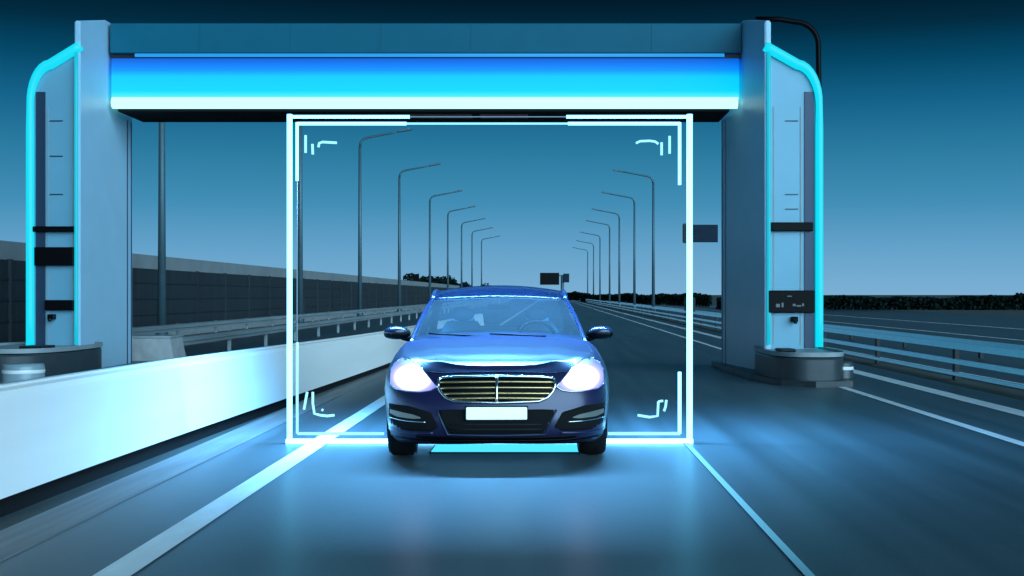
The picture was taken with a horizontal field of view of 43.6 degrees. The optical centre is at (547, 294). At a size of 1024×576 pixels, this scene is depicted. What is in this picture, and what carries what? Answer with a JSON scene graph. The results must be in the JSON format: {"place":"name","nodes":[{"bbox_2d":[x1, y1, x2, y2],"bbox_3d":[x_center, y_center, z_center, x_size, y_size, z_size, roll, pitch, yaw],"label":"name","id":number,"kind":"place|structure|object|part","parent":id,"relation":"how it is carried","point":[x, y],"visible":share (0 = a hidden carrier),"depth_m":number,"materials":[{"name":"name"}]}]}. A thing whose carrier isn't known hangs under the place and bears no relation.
{"place":"outdoors","nodes":[
{"label":"outdoors","id":0,"kind":"place"},
{"bbox_2d":[2,363,44,382],"bbox_3d":[-7.620,1.210,18.600,0.626,0.400,0.626,0,0,0],"label":"bollard","id":1,"kind":"object","parent":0,"point":[12,372],"visible":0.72,"depth_m":18.36,"materials":[{"name":"blue"}]},
{"bbox_2d":[0,240,495,342],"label":"sound wall","id":2,"kind":"structure","parent":0,"point":[200,291],"depth_m":49.48,"materials":[{"name":"concrete"}]},
{"bbox_2d":[184,299,533,356],"bbox_3d":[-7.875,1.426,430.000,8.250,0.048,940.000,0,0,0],"label":"shoulder","id":3,"kind":"object","parent":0,"point":[310,334],"depth_m":47.10},
{"bbox_2d":[132,335,185,360],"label":"concrete block","id":4,"kind":"structure","parent":3,"relation":"on","point":[153,347],"depth_m":25.40,"materials":[{"name":"grey concrete"}]},
{"bbox_2d":[155,122,167,334],"bbox_3d":[-9.401,-3.030,35.800,3.178,8.880,0.380,0,0,0],"label":"street lamp","id":5,"kind":"object","parent":3,"relation":"on","point":[161,316],"visible":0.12,"depth_m":35.71,"materials":[{"name":"metal"}]},
{"bbox_2d":[296,125,303,322],"bbox_3d":[-9.401,-4.080,55.800,3.178,10.980,0.380,0,0,0],"label":"street lamp","id":6,"kind":"object","parent":3,"relation":"on","point":[300,253],"visible":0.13,"depth_m":55.71,"materials":[{"name":"metal"}]},
{"bbox_2d":[132,298,504,334],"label":"guard rail","id":7,"kind":"object","parent":3,"relation":"on","point":[179,327],"visible":0.52,"depth_m":43.02,"materials":[{"name":"grey metal"}]},
{"bbox_2d":[182,299,511,350],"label":"guard rail","id":8,"kind":"object","parent":3,"relation":"on","point":[229,335],"visible":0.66,"depth_m":38.76,"materials":[{"name":"grey metal"}]},
{"bbox_2d":[357,127,411,315],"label":"street lamp","id":9,"kind":"object","parent":3,"relation":"on","point":[360,231],"visible":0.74,"depth_m":73.42,"materials":[{"name":"metal"}]},
{"bbox_2d":[397,162,439,311],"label":"street lamp","id":10,"kind":"object","parent":3,"relation":"on","point":[399,243],"visible":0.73,"depth_m":92.92,"materials":[{"name":"metal"}]},
{"bbox_2d":[428,190,462,301],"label":"street lamp","id":11,"kind":"object","parent":3,"relation":"on","point":[430,239],"visible":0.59,"depth_m":116.92,"materials":[{"name":"metal"}]},
{"bbox_2d":[447,206,475,305],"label":"street lamp","id":12,"kind":"object","parent":3,"relation":"on","point":[448,246],"visible":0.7,"depth_m":137.93,"materials":[{"name":"metal"}]},
{"bbox_2d":[461,218,485,303],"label":"street lamp","id":13,"kind":"object","parent":3,"relation":"on","point":[461,249],"visible":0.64,"depth_m":159.91,"materials":[{"name":"metal"}]},
{"bbox_2d":[471,227,492,302],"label":"street lamp","id":14,"kind":"object","parent":3,"relation":"on","point":[472,256],"visible":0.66,"depth_m":181.94,"materials":[{"name":"metal"}]},
{"bbox_2d":[481,236,498,301],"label":"street lamp","id":15,"kind":"object","parent":3,"relation":"on","point":[481,257],"visible":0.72,"depth_m":207.91,"materials":[{"name":"metal"}]},
{"bbox_2d":[460,282,488,302],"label":"tree","id":16,"kind":"object","parent":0,"point":[484,284],"visible":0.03,"depth_m":200.26,"materials":[{"name":"grey plant"}]},
{"bbox_2d":[0,299,1023,575],"bbox_3d":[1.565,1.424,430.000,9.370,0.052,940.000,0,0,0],"label":"road","id":17,"kind":"structure","parent":0,"point":[830,481],"depth_m":8.90,"materials":[{"name":"grey asphalt"}]},
{"bbox_2d":[0,324,485,561],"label":"gutter","id":18,"kind":"object","parent":17,"relation":"on","point":[17,538],"visible":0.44,"depth_m":9.42,"materials":[{"name":"concrete"}]},
{"bbox_2d":[93,300,538,575],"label":"lane marking","id":19,"kind":"object","parent":17,"relation":"on","point":[139,558],"visible":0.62,"depth_m":8.32,"materials":[{"name":"paint"}]},
{"bbox_2d":[0,16,857,387],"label":"toll gantry","id":20,"kind":"object","parent":17,"relation":"on","point":[96,88],"visible":0.89,"depth_m":23.07,"materials":[{"name":"blue"}]},
{"bbox_2d":[286,114,692,442],"bbox_3d":[-0.550,-0.142,12.050,3.826,3.106,0.053,0,0,0],"label":"scan frame","id":21,"kind":"object","parent":17,"relation":"on","point":[689,439],"visible":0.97,"depth_m":12.04,"materials":[{"name":"white"}]},
{"bbox_2d":[384,285,612,454],"bbox_3d":[-0.487,0.651,12.777,2.184,1.493,4.985,0,0,-2],"label":"car","id":22,"kind":"object","parent":17,"relation":"on","point":[463,376],"visible":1,"depth_m":10.56,"materials":[{"name":"blue paint"}]},
{"bbox_3d":[-1.240,0.197,13.296,0.153,0.456,2.521,0,0,-1],"label":"side window","id":23,"kind":"part","parent":22,"relation":"part of","materials":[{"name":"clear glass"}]},
{"bbox_3d":[0.234,0.197,13.340,0.153,0.456,2.521,0,0,-2],"label":"side window","id":24,"kind":"part","parent":22,"relation":"part of","materials":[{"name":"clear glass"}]},
{"bbox_2d":[429,444,579,452],"bbox_3d":[-0.380,1.389,11.540,1.340,0.018,0.560,0,0,0],"label":"light strip","id":25,"kind":"object","parent":17,"relation":"on","point":[504,448],"visible":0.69,"depth_m":11.46,"materials":[{"name":"blue"}]},
{"bbox_2d":[540,273,568,289],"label":"road sign","id":26,"kind":"object","parent":17,"relation":"on","point":[549,278],"visible":0.91,"depth_m":149.90,"materials":[{"name":"black"}]},
{"bbox_2d":[683,442,814,575],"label":"lane marking","id":27,"kind":"object","parent":17,"relation":"on","point":[792,557],"visible":1,"depth_m":7.88,"materials":[{"name":"blue"}]},
{"bbox_2d":[570,301,1023,445],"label":"lane marking","id":28,"kind":"object","parent":17,"relation":"on","point":[1008,439],"visible":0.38,"depth_m":14.96,"materials":[{"name":"paint"}]},
{"bbox_2d":[572,300,1023,416],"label":"lane marking","id":29,"kind":"object","parent":17,"relation":"on","point":[974,401],"visible":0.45,"depth_m":18.54,"materials":[{"name":"paint"}]},
{"bbox_2d":[843,361,853,378],"bbox_3d":[4.620,1.230,20.100,0.367,0.360,0.367,0,0,0],"label":"bollard","id":30,"kind":"object","parent":17,"relation":"on","point":[848,367],"visible":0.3,"depth_m":19.94,"materials":[{"name":"grey metal"}]},
{"bbox_2d":[0,295,1023,530],"bbox_3d":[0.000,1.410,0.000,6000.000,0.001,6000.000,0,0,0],"label":"ground","id":31,"kind":"structure","parent":0,"point":[16,517],"depth_m":19.18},
{"bbox_2d":[0,313,483,517],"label":"crash barrier","id":32,"kind":"object","parent":31,"relation":"on","point":[61,433],"visible":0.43,"depth_m":10.80,"materials":[{"name":"white paint"}]},
{"bbox_2d":[414,275,418,281],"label":"tree","id":33,"kind":"object","parent":31,"relation":"on","point":[416,277],"visible":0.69,"depth_m":149.90,"materials":[{"name":"plant"}]},
{"bbox_2d":[403,273,437,282],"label":"tree","id":34,"kind":"object","parent":31,"relation":"on","point":[408,277],"visible":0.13,"depth_m":168.29,"materials":[{"name":"green plant"}]},
{"bbox_2d":[433,275,455,285],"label":"tree","id":35,"kind":"object","parent":31,"relation":"on","point":[440,280],"visible":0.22,"depth_m":174.27,"materials":[{"name":"green plant"}]},
{"bbox_2d":[452,279,470,287],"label":"tree","id":36,"kind":"object","parent":31,"relation":"on","point":[464,284],"visible":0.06,"depth_m":184.01,"materials":[{"name":"green plant"}]},
{"bbox_2d":[566,291,582,299],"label":"hedge","id":37,"kind":"object","parent":31,"relation":"on","point":[574,295],"visible":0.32,"depth_m":304.06,"materials":[{"name":"green plant"}]},
{"bbox_2d":[580,293,711,305],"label":"hedge","id":38,"kind":"object","parent":31,"relation":"on","point":[678,299],"visible":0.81,"depth_m":174.67,"materials":[{"name":"green plant"}]},
{"bbox_2d":[580,298,1023,388],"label":"guard rail","id":39,"kind":"object","parent":31,"relation":"on","point":[955,360],"visible":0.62,"depth_m":22.85,"materials":[{"name":"black metal"}]},
{"bbox_2d":[716,292,1023,309],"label":"hedge","id":40,"kind":"object","parent":31,"relation":"on","point":[961,302],"visible":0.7,"depth_m":116.05,"materials":[{"name":"green plant"}]},
{"bbox_2d":[0,0,1023,294],"label":"sky","id":41,"kind":"structure","parent":0,"point":[923,100],"materials":[{"name":"blue"}]},
{"bbox_2d":[578,300,1023,389],"bbox_3d":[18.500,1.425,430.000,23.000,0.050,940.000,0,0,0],"label":"opposite road","id":42,"kind":"structure","parent":0,"point":[966,321],"depth_m":49.64,"materials":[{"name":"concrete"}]},
{"bbox_2d":[572,247,587,292],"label":"street lamp","id":43,"kind":"object","parent":42,"relation":"on","point":[587,267],"visible":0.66,"depth_m":254.91,"materials":[{"name":"metal"}]},
{"bbox_2d":[576,240,593,293],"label":"street lamp","id":44,"kind":"object","parent":42,"relation":"on","point":[593,263],"visible":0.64,"depth_m":221.91,"materials":[{"name":"metal"}]},
{"bbox_2d":[580,232,600,303],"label":"street lamp","id":45,"kind":"object","parent":42,"relation":"on","point":[599,265],"visible":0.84,"depth_m":191.94,"materials":[{"name":"metal"}]},
{"bbox_2d":[586,220,610,303],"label":"street lamp","id":46,"kind":"object","parent":42,"relation":"on","point":[609,261],"visible":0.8,"depth_m":161.91,"materials":[{"name":"metal"}]},
{"bbox_2d":[592,208,620,305],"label":"street lamp","id":47,"kind":"object","parent":42,"relation":"on","point":[618,255],"visible":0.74,"depth_m":139.92,"materials":[{"name":"metal"}]},
{"bbox_2d":[601,191,635,309],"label":"street lamp","id":48,"kind":"object","parent":42,"relation":"on","point":[634,276],"visible":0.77,"depth_m":116.93,"materials":[{"name":"metal"}]},
{"bbox_2d":[613,169,655,312],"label":"street lamp","id":49,"kind":"object","parent":42,"relation":"on","point":[653,254],"visible":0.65,"depth_m":95.92,"materials":[{"name":"metal"}]},
{"bbox_2d":[683,224,717,319],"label":"road sign","id":50,"kind":"object","parent":42,"relation":"on","point":[705,233],"visible":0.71,"depth_m":70.85,"materials":[{"name":"metal"}]},
{"bbox_2d":[579,300,1021,383],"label":"lane marking","id":51,"kind":"object","parent":42,"relation":"on","point":[898,360],"visible":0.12,"depth_m":25.10,"materials":[{"name":"paint"}]},
{"bbox_2d":[611,301,1023,357],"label":"guard rail","id":52,"kind":"object","parent":42,"relation":"on","point":[995,344],"visible":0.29,"depth_m":32.10,"materials":[{"name":"black metal"}]},
{"bbox_2d":[662,305,1023,340],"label":"lane marking","id":53,"kind":"object","parent":42,"relation":"on","point":[910,329],"visible":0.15,"depth_m":48.10,"materials":[{"name":"paint"}]},
{"bbox_2d":[712,306,1014,328],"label":"lane marking","id":54,"kind":"object","parent":42,"relation":"on","point":[929,322],"visible":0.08,"depth_m":63.50,"materials":[{"name":"paint"}]}
]}

